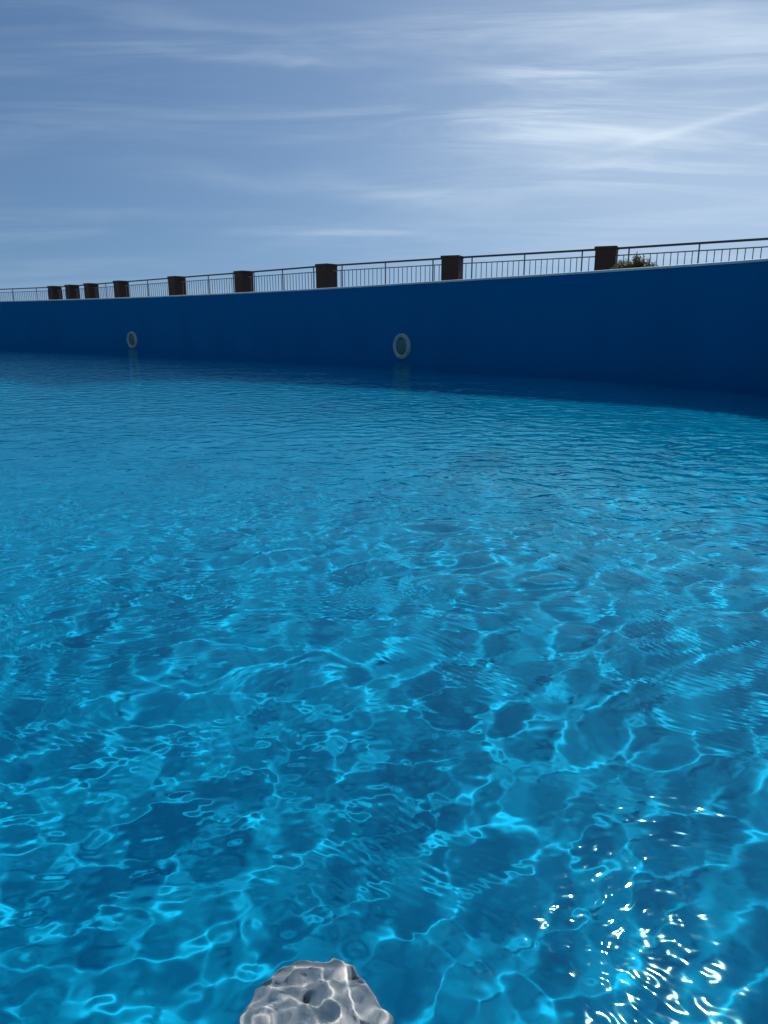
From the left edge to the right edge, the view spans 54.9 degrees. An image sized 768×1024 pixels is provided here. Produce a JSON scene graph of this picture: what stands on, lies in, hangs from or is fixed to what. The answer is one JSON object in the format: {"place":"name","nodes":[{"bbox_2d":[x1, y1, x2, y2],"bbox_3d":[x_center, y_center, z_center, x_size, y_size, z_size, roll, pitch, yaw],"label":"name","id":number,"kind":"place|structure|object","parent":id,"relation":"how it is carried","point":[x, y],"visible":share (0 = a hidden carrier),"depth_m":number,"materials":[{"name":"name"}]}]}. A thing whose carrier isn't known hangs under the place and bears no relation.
{"place":"outdoors","nodes":[
{"label":"outdoors","id":0,"kind":"place"},
{"bbox_2d":[0,345,767,1023],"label":"water","id":1,"kind":"structure","parent":0,"point":[346,691],"depth_m":0.95,"materials":[{"name":"blue liquid"}]},
{"bbox_2d":[0,0,767,300],"label":"sky","id":2,"kind":"structure","parent":0,"point":[140,139],"materials":[{"name":"blue"}]},
{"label":"deck","id":3,"kind":"structure","parent":0,"visible":0},
{"bbox_2d":[0,287,48,300],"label":"railing","id":4,"kind":"object","parent":3,"relation":"on","point":[13,299],"visible":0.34,"depth_m":34.05,"materials":[{"name":"metal"}]},
{"bbox_2d":[57,286,65,298],"bbox_3d":[-14.012,-9.376,32.435,1.148,1.008,0.060,12,19,40],"label":"railing","id":5,"kind":"object","parent":3,"relation":"on","point":[60,291],"visible":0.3,"depth_m":32.49,"materials":[{"name":"metal"}]},
{"bbox_2d":[93,282,114,297],"bbox_3d":[-11.171,-8.658,29.821,0.060,1.108,2.188,-14,20,-43],"label":"railing","id":6,"kind":"object","parent":3,"relation":"on","point":[104,289],"visible":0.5,"depth_m":29.82,"materials":[{"name":"metal"}]},
{"bbox_2d":[123,278,168,296],"bbox_3d":[-8.763,-8.077,27.540,3.566,1.108,0.060,13,19,42],"label":"railing","id":7,"kind":"object","parent":3,"relation":"on","point":[148,291],"visible":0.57,"depth_m":27.52,"materials":[{"name":"metal"}]},
{"bbox_2d":[180,273,234,294],"bbox_3d":[-5.873,-7.394,24.861,3.454,1.108,0.060,13,19,42],"label":"railing","id":8,"kind":"object","parent":3,"relation":"on","point":[208,280],"visible":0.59,"depth_m":24.79,"materials":[{"name":"metal"}]},
{"bbox_2d":[247,266,315,291],"bbox_3d":[-3.025,-6.709,22.173,3.517,1.108,0.060,14,20,43],"label":"railing","id":9,"kind":"object","parent":3,"relation":"on","point":[282,284],"visible":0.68,"depth_m":22.11,"materials":[{"name":"metal"}]},
{"bbox_2d":[0,258,767,385],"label":"pool wall","id":10,"kind":"structure","parent":3,"relation":"on","point":[703,322],"depth_m":7.94,"materials":[{"name":"paint"}]},
{"bbox_2d":[47,286,62,299],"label":"brick pillar","id":11,"kind":"structure","parent":10,"relation":"on","point":[53,293],"depth_m":32.74,"materials":[{"name":"brown stone"}]},
{"bbox_2d":[64,285,79,298],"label":"brick pillar","id":12,"kind":"structure","parent":10,"relation":"on","point":[71,292],"depth_m":31.69,"materials":[{"name":"brown stone"}]},
{"bbox_2d":[83,283,98,298],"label":"brick pillar","id":13,"kind":"structure","parent":10,"relation":"on","point":[90,292],"depth_m":30.51,"materials":[{"name":"brown stone"}]},
{"bbox_2d":[74,285,84,298],"bbox_3d":[-12.759,-9.091,31.317,1.280,1.008,0.060,13,19,42],"label":"railing","id":14,"kind":"object","parent":13,"relation":"attached to","point":[79,291],"visible":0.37,"depth_m":31.33,"materials":[{"name":"metal"}]},
{"bbox_2d":[113,280,129,297],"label":"brick pillar","id":15,"kind":"structure","parent":10,"relation":"on","point":[119,289],"depth_m":28.68,"materials":[{"name":"brown stone"}]},
{"bbox_2d":[127,331,136,348],"bbox_3d":[-4.724,-3.225,13.876,0.316,0.316,0.059,11,18,37],"label":"pool light","id":16,"kind":"object","parent":10,"relation":"attached to","point":[131,339],"visible":1,"depth_m":13.85,"materials":[{"name":"plastic"}]},
{"bbox_2d":[167,276,185,295],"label":"brick pillar","id":17,"kind":"structure","parent":10,"relation":"on","point":[176,286],"depth_m":25.95,"materials":[{"name":"brown stone"}]},
{"bbox_2d":[233,270,253,292],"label":"brick pillar","id":18,"kind":"structure","parent":10,"relation":"on","point":[243,281],"depth_m":23.33,"materials":[{"name":"brown stone"}]},
{"bbox_2d":[315,263,337,287],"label":"brick pillar","id":19,"kind":"structure","parent":10,"relation":"on","point":[326,275],"depth_m":20.58,"materials":[{"name":"brown brick"}]},
{"bbox_2d":[393,333,410,359],"bbox_3d":[0.217,-2.032,9.080,0.059,0.316,0.316,-11,18,-38],"label":"pool light","id":20,"kind":"object","parent":10,"relation":"attached to","point":[401,341],"visible":1,"depth_m":9.06,"materials":[{"name":"plastic"}]},
{"bbox_2d":[440,255,463,280],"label":"brick pillar","id":21,"kind":"structure","parent":10,"relation":"on","point":[451,267],"depth_m":18.04,"materials":[{"name":"brown brick"}]},
{"bbox_2d":[594,246,618,270],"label":"brick pillar","id":22,"kind":"structure","parent":10,"relation":"on","point":[606,257],"depth_m":15.86,"materials":[{"name":"brown brick"}]},
{"bbox_2d":[333,258,440,286],"bbox_3d":[0.038,-6.040,19.551,3.691,1.108,0.060,11,18,37],"label":"railing","id":23,"kind":"object","parent":3,"relation":"on","point":[432,265],"visible":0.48,"depth_m":19.42,"materials":[{"name":"metal"}]},
{"bbox_2d":[461,249,594,278],"bbox_3d":[3.251,-5.445,17.217,3.364,1.108,0.060,10,17,34],"label":"railing","id":24,"kind":"object","parent":3,"relation":"on","point":[531,253],"visible":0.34,"depth_m":17.08,"materials":[{"name":"metal"}]},
{"bbox_2d":[609,251,658,268],"bbox_3d":[4.612,-4.397,13.713,0.643,0.819,0.921,-8,16,-29],"label":"shrub","id":25,"kind":"object","parent":3,"relation":"on","point":[638,263],"visible":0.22,"depth_m":13.60,"materials":[{"name":"green plant"}]},
{"bbox_2d":[617,238,767,265],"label":"railing","id":26,"kind":"object","parent":3,"relation":"on","point":[697,243],"visible":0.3,"depth_m":14.87,"materials":[{"name":"metal"}]}
]}

